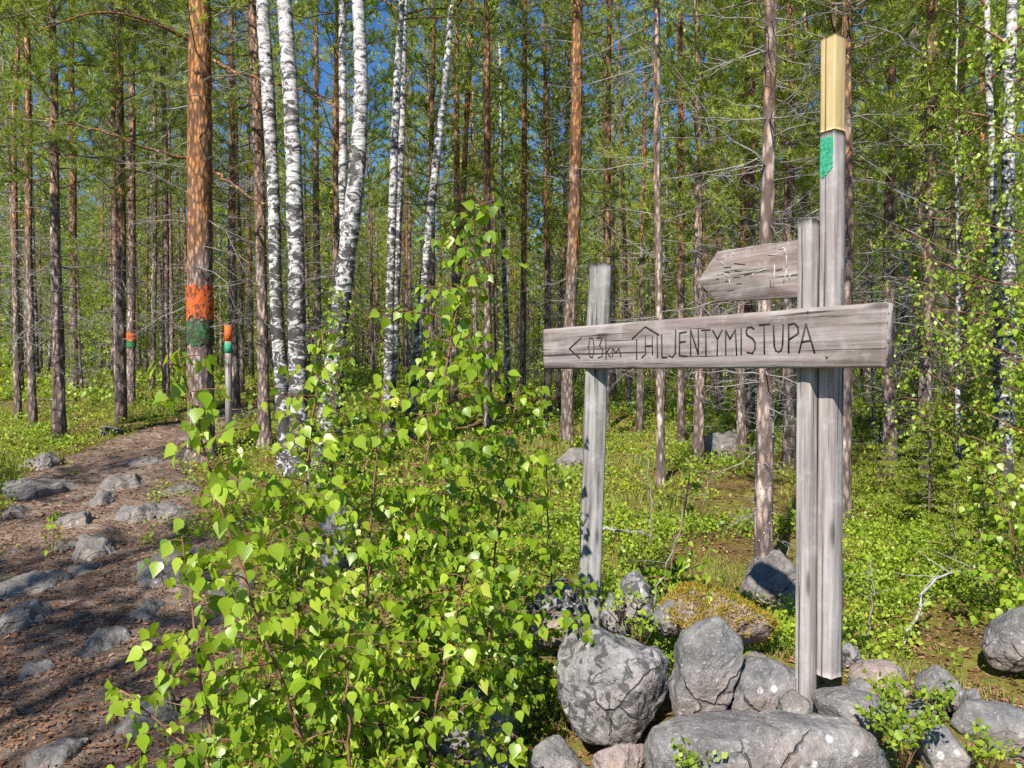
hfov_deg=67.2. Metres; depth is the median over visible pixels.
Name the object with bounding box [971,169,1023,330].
young pine
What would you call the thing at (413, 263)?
pine tree
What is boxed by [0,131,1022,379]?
wood
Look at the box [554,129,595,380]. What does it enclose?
pine tree
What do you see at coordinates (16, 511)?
stone
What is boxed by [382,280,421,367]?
young birch
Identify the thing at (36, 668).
stone
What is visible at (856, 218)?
young pine
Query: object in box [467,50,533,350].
pine tree
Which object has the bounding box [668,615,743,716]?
boulder
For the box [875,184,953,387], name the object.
young pine
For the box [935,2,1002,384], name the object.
pine tree
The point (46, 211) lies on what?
pine tree
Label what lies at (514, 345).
young pine
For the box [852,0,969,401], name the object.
pine tree
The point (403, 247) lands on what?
pine tree
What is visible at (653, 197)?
pine tree
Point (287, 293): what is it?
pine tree
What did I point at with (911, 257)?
birch
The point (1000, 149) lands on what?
young birch
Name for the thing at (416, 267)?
pine tree
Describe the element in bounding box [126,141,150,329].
pine tree
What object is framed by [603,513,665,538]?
bare branch
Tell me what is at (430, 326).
young pine
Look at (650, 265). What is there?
pine tree
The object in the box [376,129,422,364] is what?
pine tree
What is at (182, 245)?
pine tree
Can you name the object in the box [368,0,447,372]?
pine tree
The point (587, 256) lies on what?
pine tree
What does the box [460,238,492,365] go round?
young pine
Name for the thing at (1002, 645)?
boulder
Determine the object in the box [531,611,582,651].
boulder
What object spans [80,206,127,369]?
young pine
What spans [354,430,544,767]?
birch sapling
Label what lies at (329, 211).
pine tree
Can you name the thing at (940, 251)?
birch tree
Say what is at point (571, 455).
boulder
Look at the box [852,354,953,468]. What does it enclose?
young spruce
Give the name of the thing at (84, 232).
pine tree
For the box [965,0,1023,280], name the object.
pine tree
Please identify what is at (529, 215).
pine tree
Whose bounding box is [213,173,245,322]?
pine tree
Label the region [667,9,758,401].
pine tree
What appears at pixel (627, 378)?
pine tree
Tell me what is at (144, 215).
pine tree
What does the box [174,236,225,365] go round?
young birch
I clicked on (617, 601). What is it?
bilberry sprig
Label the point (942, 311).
pine tree
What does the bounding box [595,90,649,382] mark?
pine tree
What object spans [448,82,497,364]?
pine tree
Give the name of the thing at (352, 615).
birch sapling
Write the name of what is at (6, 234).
young pine
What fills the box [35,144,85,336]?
pine tree
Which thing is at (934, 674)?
boulder
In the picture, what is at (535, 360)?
young pine
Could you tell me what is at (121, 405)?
young pine
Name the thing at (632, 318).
pine tree
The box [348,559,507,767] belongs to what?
birch sapling
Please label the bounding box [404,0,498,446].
birch tree
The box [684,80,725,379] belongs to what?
pine tree
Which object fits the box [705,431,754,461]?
boulder
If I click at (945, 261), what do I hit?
birch tree
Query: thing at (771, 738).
boulder
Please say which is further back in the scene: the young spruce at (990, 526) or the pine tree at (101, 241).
the pine tree at (101, 241)
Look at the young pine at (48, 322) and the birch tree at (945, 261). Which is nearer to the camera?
the young pine at (48, 322)
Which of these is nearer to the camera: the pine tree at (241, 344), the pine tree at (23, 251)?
the pine tree at (241, 344)
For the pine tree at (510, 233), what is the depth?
39.54 m
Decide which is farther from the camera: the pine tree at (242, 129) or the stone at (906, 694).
the pine tree at (242, 129)
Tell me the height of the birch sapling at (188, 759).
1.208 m
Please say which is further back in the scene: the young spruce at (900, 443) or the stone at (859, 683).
the young spruce at (900, 443)
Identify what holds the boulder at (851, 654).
on the ground
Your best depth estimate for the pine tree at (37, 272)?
47.40 m
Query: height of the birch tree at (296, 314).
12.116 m
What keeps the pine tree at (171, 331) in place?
on the ground
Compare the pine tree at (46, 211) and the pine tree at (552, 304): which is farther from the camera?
the pine tree at (552, 304)
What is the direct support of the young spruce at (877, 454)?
on the ground
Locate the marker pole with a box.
[224,325,231,430]
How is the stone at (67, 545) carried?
on the ground
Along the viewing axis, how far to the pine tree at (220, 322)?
31.04 m
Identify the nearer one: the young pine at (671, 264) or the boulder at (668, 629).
the boulder at (668, 629)
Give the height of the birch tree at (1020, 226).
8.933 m
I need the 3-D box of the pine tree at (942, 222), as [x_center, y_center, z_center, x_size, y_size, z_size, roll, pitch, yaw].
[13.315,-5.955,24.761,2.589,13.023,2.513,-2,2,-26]
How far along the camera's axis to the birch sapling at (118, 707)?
2.06 m
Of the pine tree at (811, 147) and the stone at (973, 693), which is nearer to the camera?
the stone at (973, 693)
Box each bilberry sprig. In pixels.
[578,581,647,623]
[622,608,669,644]
[670,735,727,767]
[853,673,951,767]
[862,667,913,701]
[899,678,956,720]
[962,717,1021,767]
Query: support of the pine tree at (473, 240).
on the ground
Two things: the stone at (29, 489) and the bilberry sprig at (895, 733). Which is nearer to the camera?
the bilberry sprig at (895, 733)
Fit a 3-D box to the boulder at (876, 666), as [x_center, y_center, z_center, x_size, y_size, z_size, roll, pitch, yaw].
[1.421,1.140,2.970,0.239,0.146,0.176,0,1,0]
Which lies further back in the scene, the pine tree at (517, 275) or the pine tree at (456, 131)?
the pine tree at (517, 275)
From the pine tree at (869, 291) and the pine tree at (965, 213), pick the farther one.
the pine tree at (965, 213)
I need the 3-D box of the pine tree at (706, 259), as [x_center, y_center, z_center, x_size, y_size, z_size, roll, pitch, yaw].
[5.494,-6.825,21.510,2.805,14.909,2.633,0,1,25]
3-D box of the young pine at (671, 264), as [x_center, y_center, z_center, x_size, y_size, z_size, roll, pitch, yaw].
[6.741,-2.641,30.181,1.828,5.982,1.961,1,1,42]
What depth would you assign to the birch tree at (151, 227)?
33.08 m
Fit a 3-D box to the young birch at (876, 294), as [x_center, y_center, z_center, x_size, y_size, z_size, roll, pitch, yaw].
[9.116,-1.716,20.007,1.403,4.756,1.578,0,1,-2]
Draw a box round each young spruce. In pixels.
[608,434,627,450]
[729,442,754,470]
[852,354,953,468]
[852,440,900,498]
[860,400,996,522]
[900,365,1023,483]
[903,500,1000,589]
[933,440,1023,552]
[935,310,1023,445]
[992,475,1023,527]
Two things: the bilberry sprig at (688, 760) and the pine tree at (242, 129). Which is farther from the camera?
the pine tree at (242, 129)
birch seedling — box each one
[40,511,69,556]
[285,287,378,508]
[495,399,601,656]
[635,455,702,600]
[668,555,773,655]
[949,438,1023,625]
[979,288,1023,582]
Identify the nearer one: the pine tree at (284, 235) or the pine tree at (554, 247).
the pine tree at (284, 235)
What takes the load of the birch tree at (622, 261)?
on the ground
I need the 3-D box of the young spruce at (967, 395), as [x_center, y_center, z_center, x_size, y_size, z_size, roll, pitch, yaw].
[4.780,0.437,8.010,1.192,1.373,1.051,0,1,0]
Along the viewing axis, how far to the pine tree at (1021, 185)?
18.53 m
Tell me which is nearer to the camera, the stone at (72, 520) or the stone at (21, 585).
the stone at (21, 585)
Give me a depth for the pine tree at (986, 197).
25.25 m
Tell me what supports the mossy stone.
on the ground
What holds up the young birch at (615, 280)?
on the ground
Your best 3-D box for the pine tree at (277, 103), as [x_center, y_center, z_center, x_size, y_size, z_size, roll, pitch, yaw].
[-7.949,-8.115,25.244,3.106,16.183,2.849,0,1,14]
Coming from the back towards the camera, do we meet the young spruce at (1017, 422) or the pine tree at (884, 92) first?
the pine tree at (884, 92)
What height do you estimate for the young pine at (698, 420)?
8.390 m
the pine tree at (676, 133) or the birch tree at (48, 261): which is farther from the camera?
the birch tree at (48, 261)
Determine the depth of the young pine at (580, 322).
24.92 m
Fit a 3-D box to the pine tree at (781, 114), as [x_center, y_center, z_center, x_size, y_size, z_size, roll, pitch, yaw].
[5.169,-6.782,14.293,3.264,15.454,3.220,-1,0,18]
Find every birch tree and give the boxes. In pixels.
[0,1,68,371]
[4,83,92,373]
[36,170,89,311]
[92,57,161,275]
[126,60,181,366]
[239,0,368,472]
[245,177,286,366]
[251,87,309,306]
[277,0,406,477]
[295,0,368,489]
[300,0,468,449]
[324,0,374,441]
[334,0,491,451]
[349,210,369,345]
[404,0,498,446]
[438,26,513,344]
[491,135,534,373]
[602,165,649,376]
[610,227,638,374]
[615,1,723,401]
[619,183,654,379]
[645,104,693,384]
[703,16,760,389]
[774,1,827,242]
[818,104,882,276]
[851,1,1001,457]
[856,101,903,301]
[870,0,1023,503]
[914,0,1023,524]
[936,115,975,290]
[936,207,973,321]
[966,187,1000,316]
[1000,162,1023,275]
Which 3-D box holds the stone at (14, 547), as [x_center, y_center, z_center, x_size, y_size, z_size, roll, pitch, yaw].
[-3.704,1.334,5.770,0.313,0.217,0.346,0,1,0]
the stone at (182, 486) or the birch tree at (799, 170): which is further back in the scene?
the birch tree at (799, 170)
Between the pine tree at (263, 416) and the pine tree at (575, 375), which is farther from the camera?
the pine tree at (575, 375)
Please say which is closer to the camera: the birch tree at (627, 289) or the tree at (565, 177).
the tree at (565, 177)
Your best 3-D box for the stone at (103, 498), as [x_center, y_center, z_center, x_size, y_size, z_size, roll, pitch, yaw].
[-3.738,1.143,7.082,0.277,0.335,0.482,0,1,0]
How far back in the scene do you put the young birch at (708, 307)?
26.14 m
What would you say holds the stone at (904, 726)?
on the ground
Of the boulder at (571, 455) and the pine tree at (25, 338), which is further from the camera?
the pine tree at (25, 338)
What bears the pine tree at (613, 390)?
on the ground
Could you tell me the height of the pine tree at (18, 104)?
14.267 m
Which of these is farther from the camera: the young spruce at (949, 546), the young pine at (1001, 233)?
the young pine at (1001, 233)
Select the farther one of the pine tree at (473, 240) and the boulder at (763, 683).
the pine tree at (473, 240)
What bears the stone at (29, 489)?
on the ground
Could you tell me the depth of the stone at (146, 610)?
4.53 m
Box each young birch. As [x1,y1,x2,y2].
[79,235,110,369]
[79,246,126,358]
[86,184,157,364]
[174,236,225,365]
[213,262,256,362]
[305,181,364,361]
[312,260,345,359]
[346,287,369,361]
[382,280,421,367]
[397,252,423,363]
[459,271,493,355]
[477,285,493,350]
[574,272,586,383]
[575,239,620,369]
[631,258,668,387]
[671,261,694,386]
[684,235,725,375]
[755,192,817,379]
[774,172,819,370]
[852,136,923,438]
[852,232,881,399]
[871,0,1023,504]
[911,0,1023,493]
[949,187,1023,385]
[989,148,1023,380]
[1015,130,1023,410]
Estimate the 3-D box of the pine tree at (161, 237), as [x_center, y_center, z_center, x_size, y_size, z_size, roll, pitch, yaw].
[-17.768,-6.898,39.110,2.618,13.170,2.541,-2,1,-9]
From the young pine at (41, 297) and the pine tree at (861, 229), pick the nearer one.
the pine tree at (861, 229)
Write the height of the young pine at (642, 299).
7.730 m
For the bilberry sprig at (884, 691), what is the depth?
2.63 m
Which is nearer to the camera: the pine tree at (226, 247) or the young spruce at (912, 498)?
the young spruce at (912, 498)
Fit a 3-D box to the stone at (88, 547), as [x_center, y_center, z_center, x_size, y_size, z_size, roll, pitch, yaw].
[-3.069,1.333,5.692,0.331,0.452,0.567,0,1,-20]
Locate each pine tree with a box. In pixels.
[0,0,96,426]
[0,0,110,419]
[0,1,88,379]
[0,1,92,375]
[0,8,49,336]
[0,11,76,397]
[0,61,49,351]
[0,104,49,345]
[0,125,24,339]
[0,196,24,345]
[2,147,49,330]
[3,29,69,374]
[4,0,127,391]
[4,0,344,462]
[8,200,43,322]
[33,92,83,350]
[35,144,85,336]
[35,202,49,363]
[43,2,106,346]
[43,175,67,321]
[45,169,91,355]
[45,176,81,365]
[58,0,183,405]
[60,0,188,408]
[60,109,98,361]
[61,150,92,366]
[61,180,94,356]
[62,1,147,372]
[62,5,161,378]
[75,1,151,347]
[82,67,151,368]
[82,152,109,283]
[83,103,109,295]
[85,0,222,389]
[85,103,145,315]
[92,4,172,369]
[104,0,226,397]
[123,2,211,377]
[124,0,186,374]
[124,107,149,330]
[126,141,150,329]
[127,204,145,286]
[135,11,186,369]
[137,16,214,350]
[137,134,185,322]
[141,8,215,347]
[153,0,351,449]
[156,0,246,328]
[158,0,239,329]
[159,129,186,349]
[160,130,186,351]
[162,186,186,331]
[172,108,213,317]
[181,76,228,352]
[182,2,281,392]
[212,0,283,378]
[212,1,311,371]
[212,64,252,369]
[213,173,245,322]
[214,130,255,366]
[214,210,227,318]
[219,83,255,368]
[227,121,266,352]
[250,10,303,342]
[251,69,308,331]
[252,5,328,343]
[253,114,287,339]
[266,170,285,319]
[269,0,352,382]
[278,0,332,365]
[280,178,287,367]
[302,119,331,354]
[303,183,324,356]
[304,75,355,307]
[308,99,363,316]
[308,165,331,362]
[312,154,331,310]
[319,4,386,367]
[319,139,331,284]
[319,158,331,310]
[320,141,360,343]
[330,4,391,372]
[346,79,385,365]
[361,186,383,300]
[364,34,434,365]
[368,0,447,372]
[370,0,521,399]
[373,0,493,386]
[375,142,408,292]
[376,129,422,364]
[378,1,480,376]
[380,23,428,366]
[385,91,426,351]
[385,160,419,356]
[394,0,543,404]
[405,207,422,293]
[411,215,425,301]
[412,62,465,352]
[429,0,550,427]
[435,93,483,343]
[435,180,471,350]
[435,196,452,337]
[436,4,510,392]
[436,112,471,366]
[444,0,537,391]
[445,0,551,403]
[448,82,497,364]
[460,0,520,351]
[461,138,492,309]
[463,68,515,348]
[466,0,607,415]
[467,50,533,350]
[491,134,531,359]
[495,39,561,383]
[497,163,534,369]
[498,0,677,446]
[499,118,543,379]
[504,0,593,365]
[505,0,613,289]
[509,0,595,351]
[513,184,542,377]
[517,0,623,410]
[531,0,677,427]
[537,144,579,380]
[540,192,562,376]
[541,77,591,299]
[542,155,563,327]
[552,0,759,485]
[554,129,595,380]
[555,0,661,400]
[559,0,643,384]
[566,0,672,408]
[580,105,626,278]
[580,167,597,325]
[582,128,631,260]
[588,69,637,311]
[595,68,654,384]
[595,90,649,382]
[603,0,760,443]
[617,115,653,382]
[622,130,676,381]
[634,172,673,316]
[638,0,723,315]
[644,92,676,303]
[646,0,939,565]
[654,178,685,379]
[660,0,756,391]
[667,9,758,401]
[668,0,785,414]
[683,1,841,424]
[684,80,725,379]
[685,92,724,378]
[708,78,760,248]
[709,51,782,302]
[732,15,808,383]
[733,0,867,396]
[737,0,874,422]
[740,0,1001,527]
[755,5,820,409]
[774,13,818,218]
[781,4,875,268]
[799,85,877,212]
[808,1,927,410]
[808,9,862,189]
[851,40,902,302]
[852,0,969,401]
[852,1,1004,369]
[853,11,940,311]
[854,28,885,382]
[854,100,883,302]
[855,141,881,380]
[858,1,980,418]
[872,20,954,345]
[873,46,945,231]
[898,0,992,412]
[898,13,970,386]
[900,52,954,365]
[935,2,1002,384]
[938,170,973,344]
[938,196,954,377]
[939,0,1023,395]
[940,38,990,323]
[946,19,1020,334]
[954,2,1023,370]
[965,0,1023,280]
[966,14,1023,365]
[999,22,1023,263]
[1000,14,1023,215]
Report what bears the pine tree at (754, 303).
on the ground
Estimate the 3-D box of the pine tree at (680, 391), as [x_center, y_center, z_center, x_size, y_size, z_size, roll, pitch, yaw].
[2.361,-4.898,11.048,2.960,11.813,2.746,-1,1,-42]
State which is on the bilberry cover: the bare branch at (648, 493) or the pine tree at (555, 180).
the bare branch at (648, 493)
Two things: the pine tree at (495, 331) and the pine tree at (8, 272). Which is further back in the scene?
the pine tree at (8, 272)
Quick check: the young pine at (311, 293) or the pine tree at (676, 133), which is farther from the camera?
the young pine at (311, 293)
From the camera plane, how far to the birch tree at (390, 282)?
9.53 m
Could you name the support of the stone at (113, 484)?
on the ground
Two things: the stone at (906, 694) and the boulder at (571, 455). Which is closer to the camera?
the stone at (906, 694)
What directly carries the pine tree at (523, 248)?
on the ground
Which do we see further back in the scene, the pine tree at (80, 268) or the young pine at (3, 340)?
the pine tree at (80, 268)
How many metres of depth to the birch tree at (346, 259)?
7.70 m
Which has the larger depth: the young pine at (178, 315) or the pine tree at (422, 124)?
the young pine at (178, 315)
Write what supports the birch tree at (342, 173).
on the ground
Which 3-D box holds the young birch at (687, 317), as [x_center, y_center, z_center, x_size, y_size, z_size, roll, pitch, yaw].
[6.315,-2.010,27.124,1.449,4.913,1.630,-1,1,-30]
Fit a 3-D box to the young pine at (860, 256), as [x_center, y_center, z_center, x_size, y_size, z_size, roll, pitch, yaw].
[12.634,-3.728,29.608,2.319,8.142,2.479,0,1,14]
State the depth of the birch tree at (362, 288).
47.28 m
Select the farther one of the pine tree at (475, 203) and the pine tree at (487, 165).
the pine tree at (475, 203)
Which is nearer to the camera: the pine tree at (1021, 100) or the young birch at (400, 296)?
the pine tree at (1021, 100)
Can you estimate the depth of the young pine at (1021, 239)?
30.49 m
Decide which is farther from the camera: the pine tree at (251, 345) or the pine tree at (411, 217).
the pine tree at (411, 217)
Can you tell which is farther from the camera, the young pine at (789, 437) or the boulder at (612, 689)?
the young pine at (789, 437)
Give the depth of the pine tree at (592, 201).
35.01 m
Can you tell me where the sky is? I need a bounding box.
[0,0,1023,363]
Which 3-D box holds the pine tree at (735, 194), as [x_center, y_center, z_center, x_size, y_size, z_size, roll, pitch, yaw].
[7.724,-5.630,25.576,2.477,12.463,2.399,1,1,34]
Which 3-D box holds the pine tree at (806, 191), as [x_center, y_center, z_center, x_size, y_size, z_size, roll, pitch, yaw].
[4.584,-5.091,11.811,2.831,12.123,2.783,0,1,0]
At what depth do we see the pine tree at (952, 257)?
18.36 m
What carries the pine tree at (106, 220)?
on the ground
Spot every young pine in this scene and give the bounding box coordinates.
[0,0,90,407]
[0,0,183,440]
[0,0,239,423]
[0,93,24,334]
[0,319,12,364]
[21,240,49,356]
[35,230,112,395]
[38,276,81,367]
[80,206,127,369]
[135,313,159,367]
[148,285,184,361]
[154,0,316,408]
[156,276,185,368]
[234,0,429,393]
[238,264,269,365]
[284,227,328,363]
[346,126,405,369]
[350,198,401,365]
[352,0,520,412]
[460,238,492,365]
[465,0,615,420]
[492,279,541,390]
[526,316,543,380]
[527,185,587,371]
[535,159,600,377]
[550,0,729,433]
[585,0,805,463]
[610,303,624,384]
[643,0,823,438]
[660,0,819,464]
[666,242,694,384]
[671,226,710,377]
[682,0,909,468]
[707,207,737,368]
[708,0,983,448]
[715,141,797,396]
[776,0,1022,478]
[786,0,1023,496]
[798,111,878,289]
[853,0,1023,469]
[853,204,872,303]
[856,229,882,303]
[870,243,975,425]
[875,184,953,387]
[896,0,1023,414]
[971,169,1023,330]
[987,208,1023,298]
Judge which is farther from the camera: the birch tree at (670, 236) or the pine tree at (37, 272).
the pine tree at (37, 272)
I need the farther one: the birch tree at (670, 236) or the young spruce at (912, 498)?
the birch tree at (670, 236)
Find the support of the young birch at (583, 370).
on the ground
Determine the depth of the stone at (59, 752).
3.05 m
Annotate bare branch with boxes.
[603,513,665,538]
[623,441,652,542]
[653,469,719,606]
[773,524,795,557]
[843,559,900,639]
[897,547,995,650]
[953,528,998,599]
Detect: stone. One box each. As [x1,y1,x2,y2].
[0,477,81,501]
[0,504,34,520]
[0,569,72,601]
[0,598,52,634]
[5,546,19,553]
[16,659,58,680]
[22,451,63,470]
[25,736,89,767]
[51,541,75,551]
[53,511,92,528]
[67,563,100,576]
[72,534,117,561]
[79,625,133,659]
[89,490,117,507]
[97,473,144,492]
[98,425,123,435]
[114,503,159,523]
[115,691,179,738]
[123,456,163,466]
[129,599,164,621]
[136,547,205,588]
[154,501,191,518]
[161,483,199,496]
[208,570,256,596]
[226,476,240,488]
[235,514,257,526]
[657,579,780,646]
[744,651,766,658]
[845,677,872,692]
[882,682,912,702]
[900,723,917,744]
[931,709,945,721]
[965,688,980,698]
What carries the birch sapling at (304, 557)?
on the ground
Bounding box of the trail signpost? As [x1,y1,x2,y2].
[543,33,894,712]
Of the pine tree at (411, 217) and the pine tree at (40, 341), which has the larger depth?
the pine tree at (411, 217)
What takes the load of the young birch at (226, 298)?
on the ground
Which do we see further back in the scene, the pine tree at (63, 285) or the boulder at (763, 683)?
the pine tree at (63, 285)
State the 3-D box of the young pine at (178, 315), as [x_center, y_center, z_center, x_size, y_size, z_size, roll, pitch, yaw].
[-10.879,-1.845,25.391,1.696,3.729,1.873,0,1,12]
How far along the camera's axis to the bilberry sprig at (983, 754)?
2.41 m
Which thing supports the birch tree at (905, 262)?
on the ground
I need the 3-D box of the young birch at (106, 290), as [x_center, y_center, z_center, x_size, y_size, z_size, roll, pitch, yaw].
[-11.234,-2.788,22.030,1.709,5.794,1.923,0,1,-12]
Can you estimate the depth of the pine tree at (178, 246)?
27.72 m
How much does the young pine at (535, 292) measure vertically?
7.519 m
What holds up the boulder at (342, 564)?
on the ground
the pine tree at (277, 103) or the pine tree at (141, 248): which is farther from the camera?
the pine tree at (141, 248)
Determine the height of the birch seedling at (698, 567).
0.520 m
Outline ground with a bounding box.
[0,372,1023,767]
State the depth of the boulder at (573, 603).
3.49 m
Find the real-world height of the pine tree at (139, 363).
15.982 m
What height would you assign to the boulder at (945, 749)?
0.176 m
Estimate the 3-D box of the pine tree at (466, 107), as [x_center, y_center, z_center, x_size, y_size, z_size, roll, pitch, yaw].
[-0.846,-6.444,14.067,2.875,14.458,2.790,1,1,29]
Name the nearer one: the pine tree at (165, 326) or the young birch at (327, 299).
the pine tree at (165, 326)
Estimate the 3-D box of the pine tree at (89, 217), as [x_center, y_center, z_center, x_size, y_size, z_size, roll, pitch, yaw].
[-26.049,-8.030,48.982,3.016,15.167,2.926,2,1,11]
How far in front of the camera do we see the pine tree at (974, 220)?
31.08 m
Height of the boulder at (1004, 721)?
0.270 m
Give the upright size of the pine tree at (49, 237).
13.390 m
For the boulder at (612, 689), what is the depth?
2.86 m
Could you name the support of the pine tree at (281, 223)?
on the ground
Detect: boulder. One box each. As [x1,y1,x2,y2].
[319,505,366,587]
[423,682,518,767]
[525,577,587,624]
[526,734,588,767]
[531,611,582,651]
[553,448,582,473]
[556,623,668,745]
[591,743,644,767]
[599,570,653,637]
[644,709,889,767]
[653,594,682,638]
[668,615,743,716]
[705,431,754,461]
[726,656,796,712]
[740,549,795,613]
[777,689,810,713]
[811,685,892,728]
[842,642,861,668]
[847,659,907,696]
[903,698,933,720]
[913,664,967,712]
[913,721,972,767]
[950,698,1023,767]
[981,606,1023,671]
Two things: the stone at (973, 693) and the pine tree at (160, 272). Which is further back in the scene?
the pine tree at (160, 272)
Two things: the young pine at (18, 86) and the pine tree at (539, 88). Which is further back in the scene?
the pine tree at (539, 88)
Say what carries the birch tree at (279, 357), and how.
on the ground
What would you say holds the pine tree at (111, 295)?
on the ground
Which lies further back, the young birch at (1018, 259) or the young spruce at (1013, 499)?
the young birch at (1018, 259)
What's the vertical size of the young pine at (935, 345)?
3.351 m
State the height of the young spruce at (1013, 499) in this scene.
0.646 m
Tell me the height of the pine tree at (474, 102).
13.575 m
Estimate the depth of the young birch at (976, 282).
16.15 m
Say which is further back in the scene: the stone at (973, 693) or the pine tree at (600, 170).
the pine tree at (600, 170)
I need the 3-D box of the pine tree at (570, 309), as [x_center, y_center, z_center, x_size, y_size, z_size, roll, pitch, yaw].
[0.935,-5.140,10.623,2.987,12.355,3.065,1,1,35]
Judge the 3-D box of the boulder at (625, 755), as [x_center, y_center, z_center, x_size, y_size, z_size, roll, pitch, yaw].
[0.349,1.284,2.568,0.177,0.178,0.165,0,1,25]
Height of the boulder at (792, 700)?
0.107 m
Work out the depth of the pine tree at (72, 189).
16.89 m
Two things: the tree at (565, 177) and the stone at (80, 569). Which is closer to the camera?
the stone at (80, 569)
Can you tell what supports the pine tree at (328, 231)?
on the ground
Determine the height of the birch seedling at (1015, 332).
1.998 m
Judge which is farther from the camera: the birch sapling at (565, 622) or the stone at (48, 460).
the stone at (48, 460)
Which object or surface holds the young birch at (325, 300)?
on the ground
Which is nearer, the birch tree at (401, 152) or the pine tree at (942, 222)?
the birch tree at (401, 152)
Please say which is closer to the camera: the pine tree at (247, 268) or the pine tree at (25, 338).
the pine tree at (25, 338)
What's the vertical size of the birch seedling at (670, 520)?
1.050 m
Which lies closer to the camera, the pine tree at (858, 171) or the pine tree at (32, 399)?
the pine tree at (32, 399)
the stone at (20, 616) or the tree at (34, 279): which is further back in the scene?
the tree at (34, 279)
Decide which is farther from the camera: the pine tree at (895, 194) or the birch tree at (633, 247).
the pine tree at (895, 194)
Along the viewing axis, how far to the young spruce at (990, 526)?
5.60 m
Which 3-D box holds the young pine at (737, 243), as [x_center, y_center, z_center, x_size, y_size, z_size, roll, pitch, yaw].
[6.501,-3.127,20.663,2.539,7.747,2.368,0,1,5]
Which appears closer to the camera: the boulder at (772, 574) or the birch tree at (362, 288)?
the boulder at (772, 574)
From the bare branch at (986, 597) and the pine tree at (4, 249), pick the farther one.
the pine tree at (4, 249)
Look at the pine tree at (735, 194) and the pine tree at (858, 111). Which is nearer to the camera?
the pine tree at (735, 194)
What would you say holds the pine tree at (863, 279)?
on the ground
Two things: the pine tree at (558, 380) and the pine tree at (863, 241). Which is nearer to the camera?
the pine tree at (558, 380)
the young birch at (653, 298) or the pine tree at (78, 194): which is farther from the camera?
the pine tree at (78, 194)
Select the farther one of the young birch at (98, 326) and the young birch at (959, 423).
the young birch at (98, 326)
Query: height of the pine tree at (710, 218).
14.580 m
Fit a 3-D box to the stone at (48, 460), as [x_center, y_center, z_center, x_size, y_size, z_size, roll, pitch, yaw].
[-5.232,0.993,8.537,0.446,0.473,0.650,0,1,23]
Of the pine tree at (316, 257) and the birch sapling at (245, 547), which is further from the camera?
the pine tree at (316, 257)
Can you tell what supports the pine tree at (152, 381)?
on the ground
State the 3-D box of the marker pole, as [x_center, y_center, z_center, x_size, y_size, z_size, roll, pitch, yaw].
[-4.051,-0.033,11.001,0.106,1.618,0.103,0,1,0]
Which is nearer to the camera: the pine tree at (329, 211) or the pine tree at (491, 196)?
the pine tree at (491, 196)
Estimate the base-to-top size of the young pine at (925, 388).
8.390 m
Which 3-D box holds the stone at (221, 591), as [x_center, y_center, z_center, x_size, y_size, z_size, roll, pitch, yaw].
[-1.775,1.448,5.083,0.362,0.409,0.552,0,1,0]
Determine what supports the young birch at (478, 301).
on the ground
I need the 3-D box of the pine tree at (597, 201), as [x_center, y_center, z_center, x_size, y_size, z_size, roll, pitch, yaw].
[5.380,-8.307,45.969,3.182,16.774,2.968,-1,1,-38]
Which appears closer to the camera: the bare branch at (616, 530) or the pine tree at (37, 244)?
the bare branch at (616, 530)
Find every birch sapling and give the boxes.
[104,679,238,767]
[106,518,308,767]
[138,347,408,767]
[178,325,392,767]
[259,374,479,767]
[259,576,407,767]
[282,198,537,767]
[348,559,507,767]
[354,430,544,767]
[370,383,597,733]
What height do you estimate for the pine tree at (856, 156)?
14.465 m
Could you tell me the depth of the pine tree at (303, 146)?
26.57 m
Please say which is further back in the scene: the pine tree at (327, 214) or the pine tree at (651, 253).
the pine tree at (327, 214)
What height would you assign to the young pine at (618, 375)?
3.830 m
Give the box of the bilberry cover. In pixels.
[0,364,1023,767]
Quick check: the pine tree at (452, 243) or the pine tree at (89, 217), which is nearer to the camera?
the pine tree at (452, 243)
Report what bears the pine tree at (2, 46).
on the ground
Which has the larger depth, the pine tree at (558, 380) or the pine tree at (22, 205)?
the pine tree at (22, 205)
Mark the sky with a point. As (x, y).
(328, 69)
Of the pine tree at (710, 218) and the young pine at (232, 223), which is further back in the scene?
the pine tree at (710, 218)
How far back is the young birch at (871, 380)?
10.92 m
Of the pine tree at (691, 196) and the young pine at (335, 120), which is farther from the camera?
the pine tree at (691, 196)
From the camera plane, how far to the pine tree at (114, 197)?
13.72 m
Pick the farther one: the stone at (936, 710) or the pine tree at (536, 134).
the pine tree at (536, 134)
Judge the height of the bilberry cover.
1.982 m
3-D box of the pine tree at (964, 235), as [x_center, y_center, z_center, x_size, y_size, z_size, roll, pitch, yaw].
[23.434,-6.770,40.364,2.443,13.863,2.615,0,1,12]
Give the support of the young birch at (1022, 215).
on the ground

